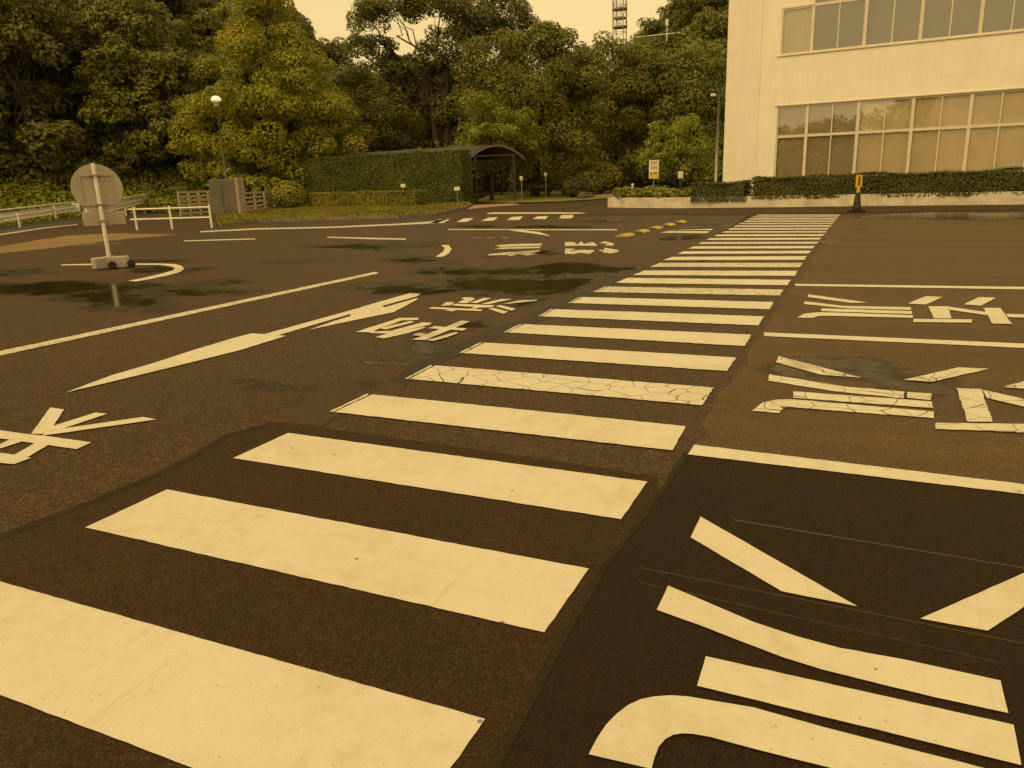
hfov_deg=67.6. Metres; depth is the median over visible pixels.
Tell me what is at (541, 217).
crosswalk stripe
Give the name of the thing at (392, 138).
broadleaf tree
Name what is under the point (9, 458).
road lettering
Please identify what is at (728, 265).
crosswalk stripe
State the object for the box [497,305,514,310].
road lettering
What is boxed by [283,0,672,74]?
sky
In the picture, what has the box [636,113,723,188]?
garden tree
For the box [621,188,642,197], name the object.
bedding plant
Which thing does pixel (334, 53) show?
forest tree
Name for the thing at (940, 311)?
road lettering
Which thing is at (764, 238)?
crosswalk stripe
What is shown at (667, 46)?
forest tree
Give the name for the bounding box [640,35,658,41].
forest tree
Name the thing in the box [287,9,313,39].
forest tree
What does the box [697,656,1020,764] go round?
road lettering
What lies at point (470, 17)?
tall tree
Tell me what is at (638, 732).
road lettering
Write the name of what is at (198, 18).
forest tree
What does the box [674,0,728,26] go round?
forest tree
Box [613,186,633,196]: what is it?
bedding plant
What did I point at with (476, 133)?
broadleaf tree
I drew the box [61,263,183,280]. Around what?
island line
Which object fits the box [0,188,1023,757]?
ground
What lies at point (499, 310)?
road lettering
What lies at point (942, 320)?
road lettering
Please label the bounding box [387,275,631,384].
damp strip
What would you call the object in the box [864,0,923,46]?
window
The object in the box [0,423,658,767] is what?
asphalt patch
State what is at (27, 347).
lane line
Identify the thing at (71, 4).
forest tree
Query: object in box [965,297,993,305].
road lettering
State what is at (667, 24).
hillside railing
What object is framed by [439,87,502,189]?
forest tree
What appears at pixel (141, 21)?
forest tree
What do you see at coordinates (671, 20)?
forest tree
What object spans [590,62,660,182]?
forest tree
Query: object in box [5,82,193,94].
overhead cable
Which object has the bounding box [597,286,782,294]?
crosswalk stripe
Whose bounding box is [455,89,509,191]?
forest tree
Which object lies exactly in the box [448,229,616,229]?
road line
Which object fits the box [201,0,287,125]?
forest tree
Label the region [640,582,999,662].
scuff line
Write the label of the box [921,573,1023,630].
road lettering
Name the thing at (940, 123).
window
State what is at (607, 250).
road lettering
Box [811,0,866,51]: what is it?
window
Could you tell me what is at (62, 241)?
dust band
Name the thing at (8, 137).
forest tree
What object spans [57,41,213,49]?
overhead cable
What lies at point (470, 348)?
crosswalk stripe
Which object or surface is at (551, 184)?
shrub
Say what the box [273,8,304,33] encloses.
forest tree
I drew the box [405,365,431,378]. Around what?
crosswalk stripe
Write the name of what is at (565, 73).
broadleaf tree
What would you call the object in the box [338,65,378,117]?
forest tree
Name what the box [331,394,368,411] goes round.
crosswalk stripe
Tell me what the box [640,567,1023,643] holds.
scuff line
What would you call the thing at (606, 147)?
shrub
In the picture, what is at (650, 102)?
forest tree
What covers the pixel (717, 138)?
lamp pole
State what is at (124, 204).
guard rail
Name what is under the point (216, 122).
forest tree
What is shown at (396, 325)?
road lettering
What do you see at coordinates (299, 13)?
forest tree
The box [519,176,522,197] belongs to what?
garden light
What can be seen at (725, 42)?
forest tree
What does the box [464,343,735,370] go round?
crosswalk stripe
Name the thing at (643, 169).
shrub
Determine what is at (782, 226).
crosswalk stripe
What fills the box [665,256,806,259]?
crosswalk stripe
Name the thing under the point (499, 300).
road lettering
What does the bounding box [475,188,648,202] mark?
garden bed
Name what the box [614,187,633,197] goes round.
bedding plant
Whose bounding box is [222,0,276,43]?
forest tree
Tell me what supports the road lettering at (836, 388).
on the parking lot
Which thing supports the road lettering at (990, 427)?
on the parking lot
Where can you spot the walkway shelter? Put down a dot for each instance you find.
(489, 152)
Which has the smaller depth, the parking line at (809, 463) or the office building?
the parking line at (809, 463)
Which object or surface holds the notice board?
in the planter
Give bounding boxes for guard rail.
[0,201,80,226]
[83,192,154,215]
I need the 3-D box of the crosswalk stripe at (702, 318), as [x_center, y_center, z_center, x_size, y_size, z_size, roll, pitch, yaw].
[1.409,-0.697,7.877,2.222,0.001,0.519,5,17,24]
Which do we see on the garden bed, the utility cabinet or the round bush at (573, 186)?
the round bush at (573, 186)
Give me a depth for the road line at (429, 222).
25.61 m
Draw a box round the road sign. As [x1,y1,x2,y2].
[70,163,135,269]
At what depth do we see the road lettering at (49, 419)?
5.03 m
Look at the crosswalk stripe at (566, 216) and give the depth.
26.50 m
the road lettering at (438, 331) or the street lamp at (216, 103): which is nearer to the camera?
the road lettering at (438, 331)
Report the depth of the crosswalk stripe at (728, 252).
13.43 m
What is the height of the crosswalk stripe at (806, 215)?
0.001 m
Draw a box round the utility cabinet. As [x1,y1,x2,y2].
[208,177,246,216]
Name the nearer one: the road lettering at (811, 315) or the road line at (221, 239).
the road lettering at (811, 315)
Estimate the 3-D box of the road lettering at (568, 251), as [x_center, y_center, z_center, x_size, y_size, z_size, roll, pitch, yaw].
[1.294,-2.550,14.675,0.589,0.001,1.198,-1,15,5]
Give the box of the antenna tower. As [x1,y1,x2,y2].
[612,0,626,63]
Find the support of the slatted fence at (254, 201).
on the grass verge
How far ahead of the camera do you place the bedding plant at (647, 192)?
30.78 m
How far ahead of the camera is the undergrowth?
47.80 m
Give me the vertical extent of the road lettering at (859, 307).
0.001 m
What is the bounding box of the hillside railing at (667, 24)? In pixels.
[637,19,685,41]
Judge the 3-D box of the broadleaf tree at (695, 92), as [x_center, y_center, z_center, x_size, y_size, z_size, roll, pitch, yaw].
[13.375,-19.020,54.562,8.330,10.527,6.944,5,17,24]
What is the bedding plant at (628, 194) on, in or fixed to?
in the planter
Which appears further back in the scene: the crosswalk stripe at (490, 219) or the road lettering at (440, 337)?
the crosswalk stripe at (490, 219)
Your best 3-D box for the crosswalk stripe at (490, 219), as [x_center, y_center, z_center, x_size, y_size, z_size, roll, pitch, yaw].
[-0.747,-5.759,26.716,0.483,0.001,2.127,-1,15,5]
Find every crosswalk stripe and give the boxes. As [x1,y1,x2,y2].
[0,581,484,767]
[86,490,588,631]
[234,433,646,518]
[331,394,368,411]
[335,394,684,449]
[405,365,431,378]
[410,365,713,404]
[433,219,449,222]
[458,218,472,221]
[459,342,480,352]
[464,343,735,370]
[482,217,497,220]
[508,216,522,219]
[509,324,750,345]
[534,216,546,218]
[543,309,763,324]
[559,215,573,217]
[572,297,772,308]
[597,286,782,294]
[617,278,790,284]
[634,270,796,275]
[651,263,801,266]
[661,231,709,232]
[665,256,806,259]
[679,251,809,253]
[689,246,813,248]
[698,242,816,243]
[708,238,820,239]
[715,234,823,235]
[721,231,825,232]
[727,228,827,229]
[734,225,830,226]
[739,223,832,223]
[744,221,833,221]
[750,218,836,219]
[754,216,837,217]
[760,215,838,215]
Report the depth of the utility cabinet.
36.28 m
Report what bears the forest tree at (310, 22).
on the hillside
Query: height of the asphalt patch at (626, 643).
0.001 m
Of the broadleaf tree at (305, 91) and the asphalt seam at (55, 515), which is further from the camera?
the broadleaf tree at (305, 91)
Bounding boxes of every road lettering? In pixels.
[0,430,90,448]
[0,440,21,447]
[0,453,29,463]
[14,443,46,456]
[31,408,63,433]
[42,417,154,435]
[47,413,104,431]
[357,318,401,331]
[370,322,430,337]
[382,321,412,328]
[401,318,417,319]
[413,321,469,339]
[428,307,481,310]
[428,332,456,340]
[430,326,443,328]
[447,327,466,330]
[453,304,493,308]
[458,297,473,302]
[470,298,489,302]
[482,299,509,303]
[488,250,539,255]
[490,308,507,313]
[496,243,541,246]
[496,247,539,248]
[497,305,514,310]
[505,300,536,303]
[565,241,596,245]
[565,248,593,253]
[589,695,981,767]
[600,241,613,245]
[600,248,618,252]
[657,586,1007,712]
[691,517,855,605]
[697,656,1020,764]
[752,399,933,417]
[768,374,903,397]
[776,356,857,376]
[793,391,932,407]
[798,312,912,317]
[804,301,910,309]
[808,294,863,302]
[821,308,911,313]
[904,367,986,381]
[907,392,931,399]
[908,296,940,303]
[913,319,971,322]
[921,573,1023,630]
[928,306,950,317]
[935,423,1023,431]
[948,307,986,314]
[957,388,992,421]
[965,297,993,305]
[983,390,1023,405]
[984,308,1011,323]
[1004,381,1023,387]
[1006,314,1023,317]
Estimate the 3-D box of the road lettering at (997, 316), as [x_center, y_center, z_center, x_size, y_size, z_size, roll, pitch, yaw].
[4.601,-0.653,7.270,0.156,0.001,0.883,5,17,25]
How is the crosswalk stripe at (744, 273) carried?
on the ground at (190, 408)
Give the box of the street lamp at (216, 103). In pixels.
[211,96,226,178]
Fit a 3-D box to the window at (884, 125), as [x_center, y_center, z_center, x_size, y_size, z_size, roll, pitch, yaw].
[13.736,-9.068,28.339,1.810,2.810,0.117,7,18,29]
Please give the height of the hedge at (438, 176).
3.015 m
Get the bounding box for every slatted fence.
[177,190,211,216]
[245,191,275,211]
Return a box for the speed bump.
[615,220,686,236]
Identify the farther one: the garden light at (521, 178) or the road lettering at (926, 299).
the garden light at (521, 178)
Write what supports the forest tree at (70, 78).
on the hillside
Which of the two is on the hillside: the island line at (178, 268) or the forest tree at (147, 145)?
the forest tree at (147, 145)
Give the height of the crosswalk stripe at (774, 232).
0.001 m
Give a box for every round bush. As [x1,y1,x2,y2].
[270,180,306,207]
[559,175,588,196]
[575,170,602,192]
[582,162,622,193]
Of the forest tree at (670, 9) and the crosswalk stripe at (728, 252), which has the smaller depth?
the crosswalk stripe at (728, 252)
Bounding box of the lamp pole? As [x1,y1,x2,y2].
[710,93,719,182]
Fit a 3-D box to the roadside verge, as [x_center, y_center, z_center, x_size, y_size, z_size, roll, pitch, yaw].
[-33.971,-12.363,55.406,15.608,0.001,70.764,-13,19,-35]
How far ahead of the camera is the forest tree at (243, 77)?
54.34 m
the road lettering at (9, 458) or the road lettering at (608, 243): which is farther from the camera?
the road lettering at (608, 243)
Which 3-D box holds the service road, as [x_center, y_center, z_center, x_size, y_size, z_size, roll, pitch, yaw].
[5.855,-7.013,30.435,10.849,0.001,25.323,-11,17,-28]
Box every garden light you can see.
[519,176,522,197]
[544,173,546,194]
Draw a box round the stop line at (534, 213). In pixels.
[487,212,582,213]
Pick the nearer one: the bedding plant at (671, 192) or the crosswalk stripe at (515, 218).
the crosswalk stripe at (515, 218)
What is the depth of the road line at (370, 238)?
19.79 m
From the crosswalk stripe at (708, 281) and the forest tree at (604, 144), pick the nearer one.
the crosswalk stripe at (708, 281)
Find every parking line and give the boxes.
[688,445,1023,493]
[764,332,1023,347]
[795,284,1023,288]
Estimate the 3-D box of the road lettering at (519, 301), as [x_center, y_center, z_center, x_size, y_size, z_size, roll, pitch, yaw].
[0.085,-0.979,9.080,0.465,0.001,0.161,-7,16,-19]
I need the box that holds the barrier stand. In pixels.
[848,175,865,211]
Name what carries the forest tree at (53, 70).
on the hillside
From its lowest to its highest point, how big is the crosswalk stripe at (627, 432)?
0.001 m
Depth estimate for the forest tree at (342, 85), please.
64.24 m
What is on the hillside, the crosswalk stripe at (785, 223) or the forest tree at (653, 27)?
the forest tree at (653, 27)
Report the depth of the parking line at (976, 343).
6.42 m
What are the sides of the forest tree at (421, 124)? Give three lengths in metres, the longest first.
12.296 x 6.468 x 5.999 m
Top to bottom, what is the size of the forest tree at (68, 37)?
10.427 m
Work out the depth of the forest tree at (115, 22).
58.26 m
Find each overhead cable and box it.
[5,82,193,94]
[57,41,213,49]
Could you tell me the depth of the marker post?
37.28 m
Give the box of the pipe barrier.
[129,205,212,229]
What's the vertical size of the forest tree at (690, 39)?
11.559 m
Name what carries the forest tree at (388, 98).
on the ground at (190, 408)
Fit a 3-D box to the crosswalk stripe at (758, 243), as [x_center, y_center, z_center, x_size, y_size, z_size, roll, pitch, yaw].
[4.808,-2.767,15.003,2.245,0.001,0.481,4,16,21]
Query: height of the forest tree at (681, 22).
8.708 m
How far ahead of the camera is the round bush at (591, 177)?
47.76 m
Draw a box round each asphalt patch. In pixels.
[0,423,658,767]
[263,364,408,425]
[500,454,1023,767]
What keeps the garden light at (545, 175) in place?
on the garden bed
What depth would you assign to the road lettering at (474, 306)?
8.91 m
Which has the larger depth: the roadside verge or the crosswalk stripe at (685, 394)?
the roadside verge
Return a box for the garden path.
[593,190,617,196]
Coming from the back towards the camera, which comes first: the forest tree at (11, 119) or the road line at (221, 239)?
the forest tree at (11, 119)
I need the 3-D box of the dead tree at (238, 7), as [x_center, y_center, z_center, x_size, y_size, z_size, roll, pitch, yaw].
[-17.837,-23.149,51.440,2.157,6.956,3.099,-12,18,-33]
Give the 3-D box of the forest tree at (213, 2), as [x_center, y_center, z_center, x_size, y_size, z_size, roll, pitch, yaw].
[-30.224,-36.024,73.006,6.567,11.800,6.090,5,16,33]
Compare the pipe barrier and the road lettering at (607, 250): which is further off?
the pipe barrier
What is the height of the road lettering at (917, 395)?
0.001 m
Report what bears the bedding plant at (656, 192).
in the planter
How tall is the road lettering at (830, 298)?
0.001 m
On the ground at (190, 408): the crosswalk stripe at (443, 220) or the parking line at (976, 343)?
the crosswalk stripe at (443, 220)
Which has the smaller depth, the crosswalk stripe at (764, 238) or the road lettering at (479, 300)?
the road lettering at (479, 300)
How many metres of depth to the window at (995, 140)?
26.61 m
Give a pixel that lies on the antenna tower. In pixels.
(617, 8)
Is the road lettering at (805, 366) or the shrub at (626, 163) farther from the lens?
the shrub at (626, 163)
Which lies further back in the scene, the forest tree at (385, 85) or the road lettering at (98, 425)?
the forest tree at (385, 85)
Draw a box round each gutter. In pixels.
[512,209,1023,214]
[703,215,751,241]
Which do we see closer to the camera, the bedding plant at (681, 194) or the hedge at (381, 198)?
the bedding plant at (681, 194)
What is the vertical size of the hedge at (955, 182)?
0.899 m
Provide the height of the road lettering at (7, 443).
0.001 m
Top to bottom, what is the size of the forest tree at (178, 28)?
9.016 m
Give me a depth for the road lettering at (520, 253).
14.71 m
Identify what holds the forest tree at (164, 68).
on the hillside
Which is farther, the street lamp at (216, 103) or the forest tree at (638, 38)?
the forest tree at (638, 38)
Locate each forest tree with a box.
[0,0,97,188]
[0,15,54,137]
[0,62,19,145]
[3,2,54,120]
[3,3,109,158]
[16,50,79,87]
[26,0,126,119]
[36,3,113,137]
[63,0,142,77]
[72,31,178,189]
[73,0,191,166]
[116,46,224,177]
[142,0,204,53]
[146,14,193,116]
[157,0,225,52]
[174,50,246,140]
[183,0,220,12]
[190,15,247,53]
[191,8,244,82]
[193,43,265,189]
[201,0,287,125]
[215,36,298,176]
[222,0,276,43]
[260,37,326,156]
[267,25,304,157]
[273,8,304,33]
[281,60,376,156]
[285,7,306,20]
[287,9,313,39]
[293,71,371,152]
[300,17,315,39]
[300,17,316,41]
[313,36,355,67]
[315,47,334,72]
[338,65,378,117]
[358,55,406,149]
[374,71,415,136]
[381,58,455,148]
[392,69,442,149]
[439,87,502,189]
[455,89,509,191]
[500,78,555,191]
[543,63,606,187]
[586,89,617,147]
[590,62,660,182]
[602,54,686,184]
[619,37,662,66]
[629,15,676,45]
[633,37,685,73]
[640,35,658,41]
[653,37,723,180]
[655,0,677,20]
[658,7,694,42]
[660,72,725,183]
[665,0,682,31]
[672,6,728,55]
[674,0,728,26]
[716,37,727,69]
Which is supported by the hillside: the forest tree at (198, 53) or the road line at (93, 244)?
the forest tree at (198, 53)
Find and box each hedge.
[282,149,473,203]
[308,189,427,206]
[690,179,753,202]
[751,167,1023,198]
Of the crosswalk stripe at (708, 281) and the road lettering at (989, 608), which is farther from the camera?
the crosswalk stripe at (708, 281)
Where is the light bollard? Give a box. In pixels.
[678,171,682,188]
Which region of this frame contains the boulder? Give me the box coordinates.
[577,191,588,197]
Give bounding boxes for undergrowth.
[0,137,212,217]
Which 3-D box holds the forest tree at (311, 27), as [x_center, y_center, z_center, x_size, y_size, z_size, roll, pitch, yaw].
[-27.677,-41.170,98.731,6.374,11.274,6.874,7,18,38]
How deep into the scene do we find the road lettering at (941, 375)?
5.35 m
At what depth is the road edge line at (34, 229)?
31.19 m
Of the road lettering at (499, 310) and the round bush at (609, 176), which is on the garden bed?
the round bush at (609, 176)
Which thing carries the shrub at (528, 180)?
on the garden bed
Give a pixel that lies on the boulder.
(582, 194)
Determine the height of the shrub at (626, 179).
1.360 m
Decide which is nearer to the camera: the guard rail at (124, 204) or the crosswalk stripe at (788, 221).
the crosswalk stripe at (788, 221)
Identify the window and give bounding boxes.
[774,104,807,177]
[780,5,813,54]
[803,101,858,175]
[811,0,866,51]
[854,97,913,175]
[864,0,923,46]
[907,92,972,173]
[920,0,982,40]
[964,89,1023,171]
[979,0,1023,34]
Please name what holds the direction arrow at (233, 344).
on the ground at (190, 408)
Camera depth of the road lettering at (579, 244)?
16.05 m
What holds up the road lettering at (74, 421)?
on the ground at (190, 408)
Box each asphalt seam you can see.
[0,423,270,539]
[485,451,689,767]
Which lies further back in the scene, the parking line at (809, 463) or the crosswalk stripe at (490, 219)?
the crosswalk stripe at (490, 219)
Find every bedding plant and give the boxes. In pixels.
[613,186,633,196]
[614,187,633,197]
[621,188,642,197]
[621,188,643,197]
[633,186,654,197]
[643,185,668,197]
[652,186,678,198]
[657,188,682,196]
[675,192,689,196]
[677,187,692,195]
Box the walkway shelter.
[302,144,524,202]
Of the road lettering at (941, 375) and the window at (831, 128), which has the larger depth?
the window at (831, 128)
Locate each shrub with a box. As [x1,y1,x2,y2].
[206,166,253,200]
[243,175,281,206]
[373,145,427,151]
[430,141,485,190]
[477,141,525,194]
[495,159,559,193]
[527,171,564,195]
[555,146,617,178]
[595,144,634,178]
[607,144,673,187]
[609,174,630,191]
[633,157,684,185]
[676,157,722,183]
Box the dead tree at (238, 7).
[227,0,241,86]
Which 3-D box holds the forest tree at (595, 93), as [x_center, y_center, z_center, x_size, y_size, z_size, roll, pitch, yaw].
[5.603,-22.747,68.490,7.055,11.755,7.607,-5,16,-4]
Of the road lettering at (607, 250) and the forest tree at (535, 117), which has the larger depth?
the forest tree at (535, 117)
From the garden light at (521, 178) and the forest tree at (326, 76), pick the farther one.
the forest tree at (326, 76)
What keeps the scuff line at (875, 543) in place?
on the asphalt patch at (626, 643)
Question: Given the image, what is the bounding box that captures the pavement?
[467,203,520,208]
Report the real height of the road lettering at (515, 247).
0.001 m
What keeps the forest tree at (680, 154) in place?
on the hillside
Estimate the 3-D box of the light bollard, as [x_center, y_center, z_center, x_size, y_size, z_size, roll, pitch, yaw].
[6.824,-8.084,31.034,0.200,1.026,0.160,-2,15,0]
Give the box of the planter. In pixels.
[608,191,1023,207]
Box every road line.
[66,243,122,245]
[184,238,254,240]
[200,220,441,231]
[327,237,405,239]
[436,245,451,256]
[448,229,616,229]
[510,230,549,235]
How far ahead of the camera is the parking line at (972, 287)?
9.12 m
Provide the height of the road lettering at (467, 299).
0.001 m
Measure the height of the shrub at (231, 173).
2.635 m
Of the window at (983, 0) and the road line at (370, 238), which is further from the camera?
the window at (983, 0)
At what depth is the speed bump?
19.11 m
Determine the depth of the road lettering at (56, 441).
4.65 m
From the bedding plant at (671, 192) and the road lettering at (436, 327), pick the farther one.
the bedding plant at (671, 192)
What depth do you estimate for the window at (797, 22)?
28.90 m
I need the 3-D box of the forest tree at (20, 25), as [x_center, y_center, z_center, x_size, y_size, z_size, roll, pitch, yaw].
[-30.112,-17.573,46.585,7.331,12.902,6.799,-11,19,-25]
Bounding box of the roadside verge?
[0,211,211,235]
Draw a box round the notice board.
[649,160,658,187]
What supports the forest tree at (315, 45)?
on the hillside
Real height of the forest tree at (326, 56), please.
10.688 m
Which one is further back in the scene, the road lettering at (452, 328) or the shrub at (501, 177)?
the shrub at (501, 177)
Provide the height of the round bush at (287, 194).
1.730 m
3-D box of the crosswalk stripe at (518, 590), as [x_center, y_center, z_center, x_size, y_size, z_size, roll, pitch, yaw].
[-0.807,0.670,3.166,2.220,0.001,0.462,5,17,24]
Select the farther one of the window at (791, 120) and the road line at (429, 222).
the window at (791, 120)
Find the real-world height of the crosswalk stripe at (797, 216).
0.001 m
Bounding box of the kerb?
[219,203,472,226]
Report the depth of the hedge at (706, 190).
28.53 m
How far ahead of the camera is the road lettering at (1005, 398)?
4.76 m
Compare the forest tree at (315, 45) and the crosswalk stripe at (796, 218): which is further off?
the forest tree at (315, 45)
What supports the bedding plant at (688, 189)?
in the planter
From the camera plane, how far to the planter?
26.72 m
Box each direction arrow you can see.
[68,333,283,391]
[266,293,419,334]
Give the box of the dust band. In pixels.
[0,233,175,252]
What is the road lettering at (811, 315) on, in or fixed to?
on the parking lot
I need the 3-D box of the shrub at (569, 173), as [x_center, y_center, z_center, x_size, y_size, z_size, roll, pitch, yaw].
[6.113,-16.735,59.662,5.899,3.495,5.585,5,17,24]
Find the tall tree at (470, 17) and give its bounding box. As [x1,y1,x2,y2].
[340,0,540,147]
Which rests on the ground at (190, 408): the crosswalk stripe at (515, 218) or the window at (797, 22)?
the crosswalk stripe at (515, 218)
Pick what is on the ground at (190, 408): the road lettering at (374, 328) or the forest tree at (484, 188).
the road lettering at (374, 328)
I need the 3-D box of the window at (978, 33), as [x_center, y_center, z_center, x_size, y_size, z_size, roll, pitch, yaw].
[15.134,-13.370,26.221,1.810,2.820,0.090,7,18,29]
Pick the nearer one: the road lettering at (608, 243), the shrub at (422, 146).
the road lettering at (608, 243)
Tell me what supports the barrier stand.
on the service road
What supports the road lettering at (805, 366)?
on the parking lot
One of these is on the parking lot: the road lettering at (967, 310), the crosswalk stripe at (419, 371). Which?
the road lettering at (967, 310)
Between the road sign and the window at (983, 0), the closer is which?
the road sign
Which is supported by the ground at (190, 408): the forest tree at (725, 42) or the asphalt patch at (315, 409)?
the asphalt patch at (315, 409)
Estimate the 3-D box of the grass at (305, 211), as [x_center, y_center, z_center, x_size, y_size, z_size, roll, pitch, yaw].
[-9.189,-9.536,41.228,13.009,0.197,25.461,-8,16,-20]
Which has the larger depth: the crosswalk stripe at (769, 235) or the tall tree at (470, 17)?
the tall tree at (470, 17)
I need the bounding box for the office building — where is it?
[723,0,1023,193]
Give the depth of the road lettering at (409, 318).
8.23 m
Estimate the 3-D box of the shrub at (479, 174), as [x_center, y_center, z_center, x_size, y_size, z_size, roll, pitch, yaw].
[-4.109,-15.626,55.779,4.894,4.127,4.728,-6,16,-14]
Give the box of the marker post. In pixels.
[454,187,459,204]
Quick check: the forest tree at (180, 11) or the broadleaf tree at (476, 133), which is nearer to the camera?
the broadleaf tree at (476, 133)
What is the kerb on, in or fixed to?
on the ground at (190, 408)
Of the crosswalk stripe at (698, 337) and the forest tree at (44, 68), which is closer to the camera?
the crosswalk stripe at (698, 337)
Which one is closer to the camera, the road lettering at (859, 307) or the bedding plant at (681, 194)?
the road lettering at (859, 307)
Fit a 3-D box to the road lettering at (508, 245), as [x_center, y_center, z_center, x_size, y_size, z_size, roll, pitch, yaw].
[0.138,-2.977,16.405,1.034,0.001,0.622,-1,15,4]
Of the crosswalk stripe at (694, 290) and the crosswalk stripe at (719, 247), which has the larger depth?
the crosswalk stripe at (719, 247)
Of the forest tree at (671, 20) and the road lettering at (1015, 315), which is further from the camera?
the forest tree at (671, 20)
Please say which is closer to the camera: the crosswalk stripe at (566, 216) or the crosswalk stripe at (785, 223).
the crosswalk stripe at (785, 223)
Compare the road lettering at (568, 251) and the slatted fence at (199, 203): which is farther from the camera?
the slatted fence at (199, 203)
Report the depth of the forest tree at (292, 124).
65.44 m
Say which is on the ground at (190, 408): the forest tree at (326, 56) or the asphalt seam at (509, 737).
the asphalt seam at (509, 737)
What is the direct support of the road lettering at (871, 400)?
on the parking lot
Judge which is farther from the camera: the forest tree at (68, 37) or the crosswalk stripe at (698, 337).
the forest tree at (68, 37)
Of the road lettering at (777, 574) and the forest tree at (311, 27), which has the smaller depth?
the road lettering at (777, 574)
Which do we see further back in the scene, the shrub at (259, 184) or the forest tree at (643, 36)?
the forest tree at (643, 36)
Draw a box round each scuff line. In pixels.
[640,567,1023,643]
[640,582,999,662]
[733,519,1023,568]
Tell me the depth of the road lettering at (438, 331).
7.49 m
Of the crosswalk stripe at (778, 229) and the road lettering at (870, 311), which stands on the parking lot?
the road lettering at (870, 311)
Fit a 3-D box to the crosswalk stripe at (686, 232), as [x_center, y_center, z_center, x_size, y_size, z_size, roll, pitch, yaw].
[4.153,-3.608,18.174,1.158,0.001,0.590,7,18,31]
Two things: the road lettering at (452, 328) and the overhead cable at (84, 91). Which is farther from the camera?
the overhead cable at (84, 91)
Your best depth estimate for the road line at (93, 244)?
21.34 m
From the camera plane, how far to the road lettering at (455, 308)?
8.74 m
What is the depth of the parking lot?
6.02 m
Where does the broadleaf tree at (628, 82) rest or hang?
on the garden bed
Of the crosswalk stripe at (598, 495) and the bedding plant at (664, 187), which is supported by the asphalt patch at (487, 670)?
the crosswalk stripe at (598, 495)
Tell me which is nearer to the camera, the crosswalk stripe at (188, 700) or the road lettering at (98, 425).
the crosswalk stripe at (188, 700)
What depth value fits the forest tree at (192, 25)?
64.85 m
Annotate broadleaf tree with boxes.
[165,0,378,203]
[330,62,429,152]
[444,20,617,196]
[452,91,541,199]
[580,30,683,174]
[639,38,727,181]
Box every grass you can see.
[0,212,67,227]
[214,201,469,223]
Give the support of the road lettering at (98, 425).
on the ground at (190, 408)
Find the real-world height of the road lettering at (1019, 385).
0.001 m
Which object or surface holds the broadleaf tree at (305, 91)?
on the ground at (190, 408)
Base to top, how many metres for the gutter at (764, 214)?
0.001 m
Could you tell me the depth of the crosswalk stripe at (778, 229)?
18.08 m
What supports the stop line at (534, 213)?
on the service road
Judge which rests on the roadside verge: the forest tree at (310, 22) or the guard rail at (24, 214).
the guard rail at (24, 214)
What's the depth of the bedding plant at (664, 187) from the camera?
31.03 m
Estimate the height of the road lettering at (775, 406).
0.001 m
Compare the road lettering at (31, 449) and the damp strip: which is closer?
the road lettering at (31, 449)
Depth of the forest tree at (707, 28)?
64.32 m
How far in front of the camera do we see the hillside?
61.76 m
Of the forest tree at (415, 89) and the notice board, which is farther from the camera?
the forest tree at (415, 89)
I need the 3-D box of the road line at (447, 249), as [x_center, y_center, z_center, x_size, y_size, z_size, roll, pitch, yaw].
[-1.389,-2.768,15.843,0.268,0.001,2.653,-3,15,-2]
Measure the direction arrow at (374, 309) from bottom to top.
0.001 m
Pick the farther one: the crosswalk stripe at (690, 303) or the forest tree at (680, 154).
the forest tree at (680, 154)
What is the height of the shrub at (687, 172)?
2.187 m
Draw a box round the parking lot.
[691,213,1023,483]
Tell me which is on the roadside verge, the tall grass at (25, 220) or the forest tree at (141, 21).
the tall grass at (25, 220)
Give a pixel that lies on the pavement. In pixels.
(485, 205)
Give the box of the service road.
[513,199,1023,213]
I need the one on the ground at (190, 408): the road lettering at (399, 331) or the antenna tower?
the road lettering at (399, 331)
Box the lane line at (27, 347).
[0,272,377,354]
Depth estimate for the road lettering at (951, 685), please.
2.31 m
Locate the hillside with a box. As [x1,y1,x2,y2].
[13,5,723,204]
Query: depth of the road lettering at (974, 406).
4.65 m
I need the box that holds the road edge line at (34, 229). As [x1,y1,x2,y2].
[0,224,77,234]

